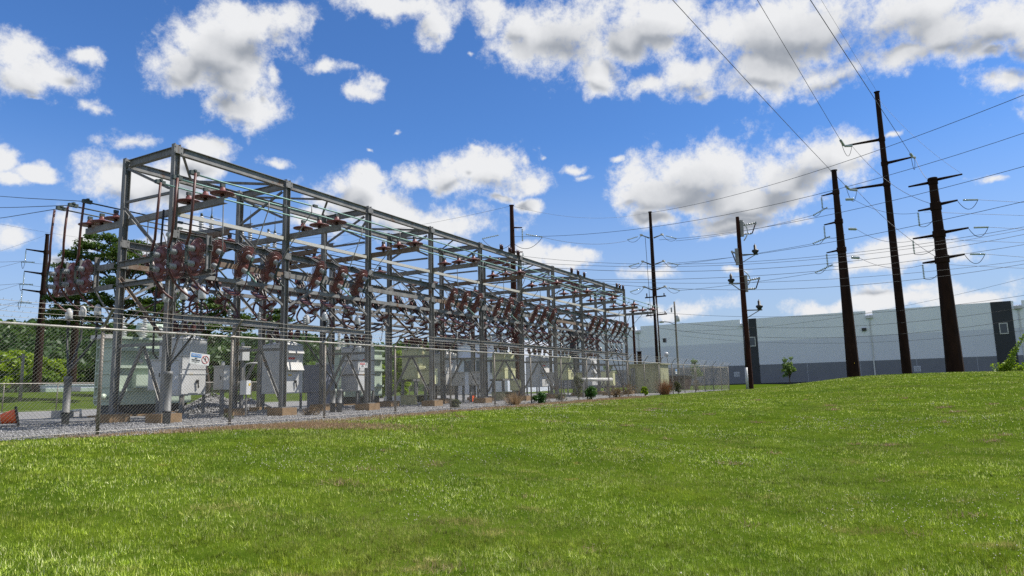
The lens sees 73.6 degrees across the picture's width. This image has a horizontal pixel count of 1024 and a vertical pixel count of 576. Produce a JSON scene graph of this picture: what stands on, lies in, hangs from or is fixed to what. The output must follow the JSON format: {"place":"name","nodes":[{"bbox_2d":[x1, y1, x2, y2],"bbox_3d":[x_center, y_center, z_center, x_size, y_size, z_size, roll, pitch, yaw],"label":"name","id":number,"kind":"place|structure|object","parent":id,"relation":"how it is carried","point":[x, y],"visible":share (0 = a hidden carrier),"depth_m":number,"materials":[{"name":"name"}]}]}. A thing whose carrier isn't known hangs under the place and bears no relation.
{"place":"outdoors","nodes":[
{"label":"outdoors","id":0,"kind":"place"},
{"bbox_2d":[0,390,720,437],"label":"gravel yard","id":1,"kind":"structure","parent":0,"point":[43,418],"depth_m":25.56,"materials":[{"name":"grey gravel"}]},
{"bbox_2d":[0,406,19,425],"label":"traffic cone","id":2,"kind":"object","parent":1,"relation":"on","point":[14,416],"visible":0.91,"depth_m":18.14,"materials":[{"name":"plastic"}]},
{"bbox_2d":[61,304,101,423],"bbox_3d":[-13.117,2.260,20.197,1.717,3.560,0.908,-6,-9,29],"label":"cable riser","id":3,"kind":"object","parent":1,"relation":"on","point":[68,384],"visible":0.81,"depth_m":20.04,"materials":[{"name":"metal"}]},
{"bbox_2d":[87,413,150,416],"bbox_3d":[-14.341,5.014,26.852,1.600,0.190,3.650,-6,-9,29],"label":"concrete pad","id":4,"kind":"object","parent":1,"relation":"on","point":[130,415],"visible":0.07,"depth_m":25.71,"materials":[{"name":"grey concrete"}]},
{"bbox_2d":[91,316,190,413],"bbox_3d":[-14.552,3.041,26.900,1.750,3.780,3.819,-6,-9,29],"label":"power transformer","id":5,"kind":"object","parent":4,"relation":"on","point":[123,407],"visible":0.48,"depth_m":25.92,"materials":[{"name":"grey metal"}]},
{"bbox_2d":[148,359,179,412],"bbox_3d":[-10.581,3.112,20.708,0.760,1.890,0.560,-6,-9,29],"label":"control box","id":6,"kind":"object","parent":1,"relation":"on","point":[156,362],"visible":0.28,"depth_m":20.66,"materials":[{"name":"grey metal"}]},
{"bbox_2d":[148,362,160,388],"bbox_3d":[-10.715,2.629,20.557,0.620,0.790,0.019,-6,-9,29],"label":"door","id":7,"kind":"structure","parent":6,"relation":"in","point":[158,369],"depth_m":20.54,"materials":[{"name":"grey metal"}]},
{"bbox_2d":[157,321,209,417],"bbox_3d":[-10.920,2.717,22.705,1.370,3.244,1.180,-6,-9,29],"label":"breaker cabinet","id":8,"kind":"object","parent":1,"relation":"on","point":[190,377],"visible":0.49,"depth_m":22.40,"materials":[{"name":"grey metal"}]},
{"bbox_2d":[162,286,205,423],"bbox_3d":[-8.960,1.784,18.094,1.677,3.680,0.708,-6,-9,29],"label":"cable riser","id":9,"kind":"object","parent":1,"relation":"on","point":[183,299],"visible":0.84,"depth_m":17.85,"materials":[{"name":"metal"}]},
{"bbox_2d":[175,393,248,413],"bbox_3d":[-12.385,4.730,28.158,3.179,0.856,2.878,-1,-8,0],"label":"gravel pile","id":10,"kind":"object","parent":1,"relation":"on","point":[195,407],"visible":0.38,"depth_m":27.38,"materials":[{"name":"gravel"}]},
{"bbox_2d":[213,361,229,416],"bbox_3d":[-9.500,3.344,22.425,0.560,1.870,0.360,-6,-9,29],"label":"control box","id":11,"kind":"object","parent":1,"relation":"on","point":[218,376],"visible":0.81,"depth_m":22.34,"materials":[{"name":"grey metal"}]},
{"bbox_2d":[239,343,249,406],"bbox_3d":[-9.429,3.196,23.889,0.410,2.580,0.370,-6,-9,29],"label":"control box","id":12,"kind":"object","parent":1,"relation":"on","point":[245,358],"visible":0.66,"depth_m":23.88,"materials":[{"name":"grey metal"}]},
{"bbox_2d":[240,362,257,417],"bbox_3d":[-7.946,3.115,20.665,0.302,1.735,0.392,-6,-9,29],"label":"meter box","id":13,"kind":"object","parent":1,"relation":"on","point":[245,385],"visible":0.75,"depth_m":20.52,"materials":[{"name":"white paint"}]},
{"bbox_2d":[257,329,306,412],"bbox_3d":[-8.760,3.182,26.291,1.360,3.244,1.320,-6,-9,29],"label":"breaker cabinet","id":14,"kind":"object","parent":1,"relation":"on","point":[275,370],"visible":0.41,"depth_m":26.02,"materials":[{"name":"grey metal"}]},
{"bbox_2d":[0,401,582,440],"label":"gravel stones","id":15,"kind":"object","parent":1,"relation":"on","point":[200,422],"visible":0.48,"depth_m":18.22,"materials":[{"name":"grey gravel"}]},
{"bbox_2d":[150,211,476,412],"bbox_3d":[-6.798,1.605,33.535,4.706,8.370,21.100,-6,-9,29],"label":"bus frame","id":16,"kind":"object","parent":1,"relation":"on","point":[226,232],"visible":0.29,"depth_m":29.12,"materials":[{"name":"grey metal"}]},
{"bbox_2d":[303,362,333,409],"bbox_3d":[-8.142,4.143,28.820,1.100,1.960,0.800,-6,-9,29],"label":"switchgear enclosure","id":17,"kind":"object","parent":1,"relation":"on","point":[311,380],"visible":0.38,"depth_m":28.61,"materials":[{"name":"grey paint"}]},
{"bbox_2d":[305,312,359,411],"bbox_3d":[-6.103,2.636,24.147,0.792,3.590,2.750,-6,-9,29],"label":"cable riser","id":18,"kind":"object","parent":1,"relation":"on","point":[325,317],"visible":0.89,"depth_m":23.67,"materials":[{"name":"metal"}]},
{"bbox_2d":[56,143,656,422],"bbox_3d":[-1.731,1.912,35.646,7.769,8.128,37.561,-6,-9,29],"label":"substation frame","id":19,"kind":"object","parent":1,"relation":"on","point":[123,221],"visible":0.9,"depth_m":25.54,"materials":[{"name":"grey metal"}]},
{"bbox_2d":[45,210,70,311],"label":"disconnect switch","id":20,"kind":"object","parent":19,"relation":"attached to","point":[54,286],"visible":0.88,"depth_m":20.94,"materials":[{"name":"metal"}]},
{"bbox_2d":[59,206,84,310],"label":"disconnect switch","id":21,"kind":"object","parent":19,"relation":"attached to","point":[69,284],"visible":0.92,"depth_m":20.59,"materials":[{"name":"metal"}]},
{"bbox_2d":[73,203,99,308],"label":"disconnect switch","id":22,"kind":"object","parent":19,"relation":"attached to","point":[83,282],"visible":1,"depth_m":20.27,"materials":[{"name":"metal"}]},
{"bbox_2d":[134,221,164,318],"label":"disconnect switch","id":23,"kind":"object","parent":19,"relation":"attached to","point":[160,293],"visible":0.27,"depth_m":21.04,"materials":[{"name":"metal"}]},
{"bbox_2d":[152,210,164,358],"bbox_3d":[-9.716,-0.132,18.855,0.241,4.173,0.114,-5,-9,23],"label":"black cable","id":24,"kind":"object","parent":19,"relation":"hanging from","point":[156,290],"visible":0.82,"depth_m":18.76,"materials":[{"name":"rubber"}]},
{"bbox_2d":[149,182,174,299],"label":"disconnect switch","id":25,"kind":"object","parent":19,"relation":"attached to","point":[159,255],"visible":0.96,"depth_m":18.54,"materials":[{"name":"metal"}]},
{"bbox_2d":[160,233,198,318],"bbox_3d":[-10.802,-0.586,22.277,1.949,3.251,0.620,-6,-9,26],"label":"disconnect switch","id":26,"kind":"object","parent":19,"relation":"attached to","point":[191,293],"visible":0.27,"depth_m":21.89,"materials":[{"name":"metal"}]},
{"bbox_2d":[166,178,193,296],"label":"disconnect switch","id":27,"kind":"object","parent":19,"relation":"attached to","point":[176,252],"visible":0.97,"depth_m":18.19,"materials":[{"name":"metal"}]},
{"bbox_2d":[184,173,211,294],"bbox_3d":[-8.262,-1.393,17.809,0.656,3.096,0.771,-2,-8,2],"label":"disconnect switch","id":28,"kind":"object","parent":19,"relation":"attached to","point":[193,265],"visible":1,"depth_m":17.86,"materials":[{"name":"metal"}]},
{"bbox_2d":[177,239,227,322],"bbox_3d":[-10.622,-0.453,23.232,2.589,3.249,0.827,-5,-9,25],"label":"disconnect switch","id":29,"kind":"object","parent":19,"relation":"attached to","point":[219,300],"visible":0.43,"depth_m":22.82,"materials":[{"name":"metal"}]},
{"bbox_2d":[188,205,226,314],"bbox_3d":[-8.780,-0.897,19.952,1.357,3.409,0.654,-6,-10,29],"label":"disconnect switch","id":30,"kind":"object","parent":19,"relation":"attached to","point":[218,250],"visible":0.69,"depth_m":19.84,"materials":[{"name":"metal"}]},
{"bbox_2d":[222,202,268,318],"bbox_3d":[-8.030,-0.801,20.747,1.889,3.410,0.620,-6,-10,31],"label":"disconnect switch","id":31,"kind":"object","parent":19,"relation":"attached to","point":[243,264],"visible":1,"depth_m":20.76,"materials":[{"name":"metal"}]},
{"bbox_2d":[244,240,276,326],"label":"disconnect switch","id":32,"kind":"object","parent":19,"relation":"attached to","point":[271,304],"visible":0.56,"depth_m":24.51,"materials":[{"name":"metal"}]},
{"bbox_2d":[250,205,311,320],"bbox_3d":[-7.145,-0.708,21.548,2.639,3.408,0.826,-7,-10,32],"label":"disconnect switch","id":33,"kind":"object","parent":19,"relation":"attached to","point":[273,263],"visible":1,"depth_m":21.68,"materials":[{"name":"metal"}]},
{"bbox_2d":[263,246,298,324],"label":"disconnect switch","id":34,"kind":"object","parent":19,"relation":"attached to","point":[292,308],"visible":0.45,"depth_m":25.43,"materials":[{"name":"metal"}]},
{"bbox_2d":[289,272,320,323],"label":"disconnect switch","id":35,"kind":"object","parent":19,"relation":"attached to","point":[313,310],"visible":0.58,"depth_m":26.35,"materials":[{"name":"metal"}]},
{"bbox_2d":[296,234,329,323],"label":"disconnect switch","id":36,"kind":"object","parent":19,"relation":"attached to","point":[315,281],"visible":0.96,"depth_m":23.38,"materials":[{"name":"metal"}]},
{"bbox_2d":[68,202,572,309],"bbox_3d":[-3.612,-0.271,37.325,0.140,0.142,39.242,-6,-9,29],"label":"busbar","id":37,"kind":"object","parent":19,"relation":"on","point":[73,204],"visible":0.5,"depth_m":24.33,"materials":[{"name":"grey metal"}]},
{"bbox_2d":[82,198,583,309],"bbox_3d":[-2.975,-0.339,36.975,0.140,0.142,39.242,-6,-9,29],"label":"busbar","id":38,"kind":"object","parent":19,"relation":"on","point":[88,201],"visible":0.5,"depth_m":23.75,"materials":[{"name":"grey metal"}]},
{"bbox_2d":[320,232,361,326],"bbox_3d":[-6.034,-0.337,24.295,1.889,3.410,0.620,-6,-10,30],"label":"disconnect switch","id":39,"kind":"object","parent":19,"relation":"attached to","point":[339,281],"visible":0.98,"depth_m":24.30,"materials":[{"name":"metal"}]},
{"bbox_2d":[327,255,354,327],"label":"disconnect switch","id":40,"kind":"object","parent":19,"relation":"attached to","point":[351,313],"visible":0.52,"depth_m":28.05,"materials":[{"name":"metal"}]},
{"bbox_2d":[348,278,388,335],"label":"disconnect switch","id":41,"kind":"object","parent":19,"relation":"attached to","point":[382,317],"visible":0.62,"depth_m":29.90,"materials":[{"name":"metal"}]},
{"bbox_2d":[340,237,399,328],"bbox_3d":[-5.123,-0.235,25.163,2.639,3.408,0.826,-6,-9,26],"label":"disconnect switch","id":42,"kind":"object","parent":19,"relation":"attached to","point":[361,278],"visible":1,"depth_m":25.23,"materials":[{"name":"metal"}]},
{"bbox_2d":[154,179,639,308],"bbox_3d":[0.075,-0.662,35.302,0.288,0.142,39.242,-6,-9,29],"label":"busbar","id":43,"kind":"object","parent":19,"relation":"on","point":[157,181],"visible":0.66,"depth_m":22.34,"materials":[{"name":"grey metal"}]},
{"bbox_2d":[392,270,415,337],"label":"disconnect switch","id":44,"kind":"object","parent":19,"relation":"attached to","point":[410,321],"visible":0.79,"depth_m":31.68,"materials":[{"name":"metal"}]},
{"bbox_2d":[171,174,647,307],"bbox_3d":[0.703,-0.729,34.958,0.308,0.142,39.242,-6,-9,29],"label":"busbar","id":45,"kind":"object","parent":19,"relation":"on","point":[173,176],"visible":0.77,"depth_m":22.64,"materials":[{"name":"grey metal"}]},
{"bbox_2d":[396,281,428,338],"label":"disconnect switch","id":46,"kind":"object","parent":19,"relation":"attached to","point":[418,313],"visible":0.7,"depth_m":32.60,"materials":[{"name":"metal"}]},
{"bbox_2d":[188,169,658,307],"bbox_3d":[1.452,-0.808,34.546,0.328,0.142,39.243,-6,-9,29],"label":"busbar","id":47,"kind":"object","parent":19,"relation":"on","point":[191,172],"visible":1,"depth_m":22.84,"materials":[{"name":"grey metal"}]},
{"bbox_2d":[436,269,461,336],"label":"disconnect switch","id":48,"kind":"object","parent":19,"relation":"attached to","point":[453,295],"visible":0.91,"depth_m":30.44,"materials":[{"name":"metal"}]},
{"bbox_2d":[450,267,482,337],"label":"disconnect switch","id":49,"kind":"object","parent":19,"relation":"attached to","point":[466,297],"visible":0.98,"depth_m":31.38,"materials":[{"name":"metal"}]},
{"bbox_2d":[463,270,508,339],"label":"disconnect switch","id":50,"kind":"object","parent":19,"relation":"attached to","point":[475,308],"visible":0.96,"depth_m":32.29,"materials":[{"name":"metal"}]},
{"bbox_2d":[484,281,507,340],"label":"disconnect switch","id":51,"kind":"object","parent":19,"relation":"attached to","point":[496,310],"visible":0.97,"depth_m":33.99,"materials":[{"name":"metal"}]},
{"bbox_2d":[495,275,525,341],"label":"disconnect switch","id":52,"kind":"object","parent":19,"relation":"attached to","point":[507,310],"visible":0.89,"depth_m":34.91,"materials":[{"name":"metal"}]},
{"bbox_2d":[505,275,547,342],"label":"disconnect switch","id":53,"kind":"object","parent":19,"relation":"attached to","point":[519,307],"visible":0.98,"depth_m":35.82,"materials":[{"name":"metal"}]},
{"bbox_2d":[524,293,544,344],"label":"disconnect switch","id":54,"kind":"object","parent":19,"relation":"attached to","point":[536,311],"visible":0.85,"depth_m":37.52,"materials":[{"name":"metal"}]},
{"bbox_2d":[531,288,559,345],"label":"disconnect switch","id":55,"kind":"object","parent":19,"relation":"attached to","point":[545,312],"visible":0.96,"depth_m":38.43,"materials":[{"name":"metal"}]},
{"bbox_2d":[540,288,579,345],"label":"disconnect switch","id":56,"kind":"object","parent":19,"relation":"attached to","point":[551,317],"visible":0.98,"depth_m":39.37,"materials":[{"name":"metal"}]},
{"bbox_2d":[341,334,375,407],"bbox_3d":[-6.723,3.637,29.918,1.120,3.284,1.370,-6,-9,29],"label":"breaker cabinet","id":57,"kind":"object","parent":1,"relation":"on","point":[355,386],"visible":0.38,"depth_m":29.51,"materials":[{"name":"grey metal"}]},
{"bbox_2d":[0,298,730,439],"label":"chain link fence","id":58,"kind":"object","parent":1,"relation":"on","point":[103,329],"visible":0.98,"depth_m":17.82,"materials":[{"name":"metal"}]},
{"bbox_2d":[189,352,209,365],"bbox_3d":[-6.997,1.591,15.346,0.016,0.250,0.500,-6,-15,29],"label":"warning sign","id":59,"kind":"object","parent":58,"relation":"attached to","point":[199,358],"visible":1,"depth_m":15.34,"materials":[{"name":"white paint"}]},
{"bbox_2d":[400,379,428,404],"bbox_3d":[-4.639,5.061,33.254,0.940,1.240,1.700,-6,-9,29],"label":"equipment stand","id":60,"kind":"object","parent":1,"relation":"on","point":[411,397],"visible":0.53,"depth_m":32.74,"materials":[{"name":"metal"}]},
{"bbox_2d":[402,337,428,404],"bbox_3d":[-4.700,4.078,33.521,1.120,3.344,1.260,-6,-9,29],"label":"breaker cabinet","id":61,"kind":"object","parent":60,"relation":"on","point":[413,369],"visible":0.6,"depth_m":33.21,"materials":[{"name":"grey metal"}]},
{"bbox_2d":[434,342,459,400],"bbox_3d":[-3.493,4.413,35.552,1.020,3.204,1.290,-6,-9,29],"label":"breaker cabinet","id":62,"kind":"object","parent":1,"relation":"on","point":[436,346],"visible":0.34,"depth_m":35.24,"materials":[{"name":"grey metal"}]},
{"bbox_2d":[451,372,468,402],"bbox_3d":[-2.622,5.060,34.551,0.880,1.610,0.390,-6,-9,29],"label":"control box","id":63,"kind":"object","parent":1,"relation":"on","point":[463,379],"visible":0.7,"depth_m":34.43,"materials":[{"name":"grey metal"}]},
{"bbox_2d":[492,346,515,399],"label":"breaker cabinet","id":64,"kind":"object","parent":1,"relation":"on","point":[506,375],"visible":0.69,"depth_m":40.53,"materials":[{"name":"grey metal"}]},
{"bbox_2d":[525,349,549,394],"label":"breaker cabinet","id":65,"kind":"object","parent":1,"relation":"on","point":[538,367],"visible":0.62,"depth_m":44.41,"materials":[{"name":"grey metal"}]},
{"bbox_2d":[557,351,573,395],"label":"breaker cabinet","id":66,"kind":"object","parent":1,"relation":"on","point":[567,373],"visible":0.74,"depth_m":48.22,"materials":[{"name":"grey metal"}]},
{"bbox_2d":[437,363,726,394],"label":"chain link fence","id":67,"kind":"object","parent":1,"relation":"on","point":[625,379],"visible":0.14,"depth_m":66.36,"materials":[{"name":"metal"}]},
{"bbox_2d":[585,353,597,389],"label":"breaker cabinet","id":68,"kind":"object","parent":1,"relation":"on","point":[591,369],"visible":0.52,"depth_m":51.89,"materials":[{"name":"grey metal"}]},
{"bbox_2d":[629,363,669,392],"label":"control house","id":69,"kind":"structure","parent":1,"relation":"on","point":[648,374],"depth_m":53.04,"materials":[{"name":"paint"}]},
{"bbox_2d":[669,375,692,389],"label":"waste skip","id":70,"kind":"object","parent":1,"relation":"on","point":[687,383],"visible":0.4,"depth_m":60.38,"materials":[{"name":"grey metal"}]},
{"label":"concrete pad","id":71,"kind":"object","parent":1,"relation":"on","visible":0},
{"bbox_2d":[326,334,384,403],"bbox_3d":[-8.720,4.397,37.271,1.750,3.780,3.869,-6,-9,29],"label":"power transformer","id":72,"kind":"object","parent":71,"relation":"on","point":[353,394],"visible":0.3,"depth_m":36.97,"materials":[{"name":"grey metal"}]},
{"bbox_2d":[0,370,1023,575],"bbox_3d":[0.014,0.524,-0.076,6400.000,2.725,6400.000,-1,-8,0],"label":"lawn","id":73,"kind":"structure","parent":0,"point":[558,534],"depth_m":8.53,"materials":[{"name":"plant"}]},
{"bbox_2d":[0,360,17,387],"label":"leafy tree","id":74,"kind":"object","parent":73,"relation":"on","point":[1,370],"visible":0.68,"depth_m":86.20,"materials":[{"name":"green plant"}]},
{"bbox_2d":[0,349,47,392],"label":"leafy tree","id":75,"kind":"object","parent":73,"relation":"on","point":[12,362],"visible":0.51,"depth_m":88.11,"materials":[{"name":"green plant"}]},
{"bbox_2d":[18,234,49,391],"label":"transmission pole","id":76,"kind":"object","parent":73,"relation":"on","point":[39,336],"visible":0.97,"depth_m":75.31,"materials":[{"name":"weathered brown wood"},{"name":"steel"},{"name":"glass"}]},
{"bbox_2d":[23,368,62,390],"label":"leafy tree","id":77,"kind":"object","parent":73,"relation":"on","point":[49,373],"visible":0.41,"depth_m":78.92,"materials":[{"name":"green plant"}]},
{"bbox_2d":[42,358,77,382],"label":"leafy tree","id":78,"kind":"object","parent":73,"relation":"on","point":[59,365],"visible":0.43,"depth_m":82.61,"materials":[{"name":"green plant"}]},
{"bbox_2d":[39,384,93,391],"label":"storage shed","id":79,"kind":"structure","parent":73,"relation":"on","point":[61,387],"depth_m":75.40,"materials":[{"name":"grey metal"}]},
{"bbox_2d":[66,237,83,382],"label":"transmission pole","id":80,"kind":"object","parent":73,"relation":"on","point":[74,335],"visible":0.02,"depth_m":81.83,"materials":[{"name":"metal"}]},
{"bbox_2d":[77,357,95,383],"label":"leafy tree","id":81,"kind":"object","parent":73,"relation":"on","point":[90,373],"visible":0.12,"depth_m":85.16,"materials":[{"name":"green plant"}]},
{"bbox_2d":[39,232,179,333],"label":"pine tree","id":82,"kind":"object","parent":73,"relation":"on","point":[107,299],"visible":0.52,"depth_m":62.22,"materials":[{"name":"green plant"}]},
{"bbox_2d":[133,294,257,394],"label":"pine tree","id":83,"kind":"object","parent":73,"relation":"on","point":[210,304],"visible":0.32,"depth_m":69.55,"materials":[{"name":"green plant"}]},
{"bbox_2d":[0,382,423,412],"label":"chain link fence","id":84,"kind":"object","parent":73,"relation":"on","point":[2,399],"visible":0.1,"depth_m":43.74,"materials":[{"name":"metal"}]},
{"bbox_2d":[0,317,428,392],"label":"forest","id":85,"kind":"object","parent":73,"relation":"on","point":[49,337],"visible":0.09,"depth_m":355.18,"materials":[{"name":"green plant"}]},
{"bbox_2d":[266,307,299,338],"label":"pine tree","id":86,"kind":"object","parent":73,"relation":"on","point":[276,314],"visible":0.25,"depth_m":84.09,"materials":[{"name":"green plant"}]},
{"bbox_2d":[392,351,410,394],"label":"leafy tree","id":87,"kind":"object","parent":73,"relation":"on","point":[398,353],"visible":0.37,"depth_m":64.99,"materials":[{"name":"green plant"}]},
{"bbox_2d":[437,333,553,394],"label":"service building","id":88,"kind":"structure","parent":73,"relation":"on","point":[468,348],"depth_m":86.22,"materials":[{"name":"grey paint"}]},
{"bbox_2d":[482,205,542,394],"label":"transmission pole","id":89,"kind":"object","parent":73,"relation":"on","point":[512,246],"visible":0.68,"depth_m":60.95,"materials":[{"name":"brown metal"}]},
{"bbox_2d":[514,133,1022,236],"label":"power line","id":90,"kind":"object","parent":89,"relation":"attached to","point":[769,205],"visible":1,"depth_m":45.92,"materials":[{"name":"black metal"}]},
{"bbox_2d":[627,211,679,362],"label":"riser pole","id":91,"kind":"object","parent":73,"relation":"on","point":[656,330],"visible":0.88,"depth_m":75.44,"materials":[{"name":"metal"}]},
{"bbox_2d":[650,95,1022,212],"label":"power line","id":92,"kind":"object","parent":91,"relation":"attached to","point":[859,156],"visible":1,"depth_m":48.89,"materials":[{"name":"black metal"}]},
{"bbox_2d":[659,302,679,374],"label":"timber pole","id":93,"kind":"object","parent":73,"relation":"on","point":[677,318],"visible":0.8,"depth_m":87.87,"materials":[{"name":"grey wood"}]},
{"bbox_2d":[728,217,762,388],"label":"utility pole","id":94,"kind":"object","parent":73,"relation":"on","point":[738,259],"visible":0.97,"depth_m":60.37,"materials":[{"name":"brown wood"}]},
{"bbox_2d":[528,300,1023,388],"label":"warehouse","id":95,"kind":"structure","parent":73,"relation":"on","point":[817,354],"depth_m":106.43,"materials":[{"name":"grey paint"}]},
{"bbox_2d":[781,356,795,383],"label":"young tree","id":96,"kind":"object","parent":73,"relation":"on","point":[787,366],"visible":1,"depth_m":71.31,"materials":[{"name":"green plant"}]},
{"bbox_2d":[812,169,860,377],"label":"transmission pole","id":97,"kind":"object","parent":73,"relation":"on","point":[852,358],"visible":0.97,"depth_m":61.28,"materials":[{"name":"metal"}]},
{"bbox_2d":[839,91,915,373],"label":"transmission pole","id":98,"kind":"object","parent":73,"relation":"on","point":[906,365],"visible":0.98,"depth_m":65.98,"materials":[{"name":"metal"}]},
{"bbox_2d":[908,173,988,371],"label":"transmission pole","id":99,"kind":"object","parent":73,"relation":"on","point":[953,356],"visible":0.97,"depth_m":53.25,"materials":[{"name":"metal"}]},
{"bbox_2d":[593,244,1023,279],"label":"power line","id":100,"kind":"object","parent":99,"relation":"attached to","point":[786,273],"visible":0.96,"depth_m":49.86,"materials":[{"name":"black metal"}]},
{"bbox_2d":[990,334,1023,371],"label":"bush","id":101,"kind":"object","parent":73,"relation":"on","point":[1009,364],"visible":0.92,"depth_m":45.58,"materials":[{"name":"green plant"}]},
{"bbox_2d":[0,0,1023,344],"label":"sky","id":102,"kind":"structure","parent":0,"point":[423,112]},
{"bbox_2d":[543,229,1023,266],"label":"power line","id":103,"kind":"object","parent":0,"point":[760,263],"visible":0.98,"depth_m":44.06,"materials":[{"name":"black metal"}]},
{"bbox_2d":[560,234,1023,271],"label":"power line","id":104,"kind":"object","parent":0,"point":[782,267],"visible":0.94,"depth_m":44.80,"materials":[{"name":"black metal"}]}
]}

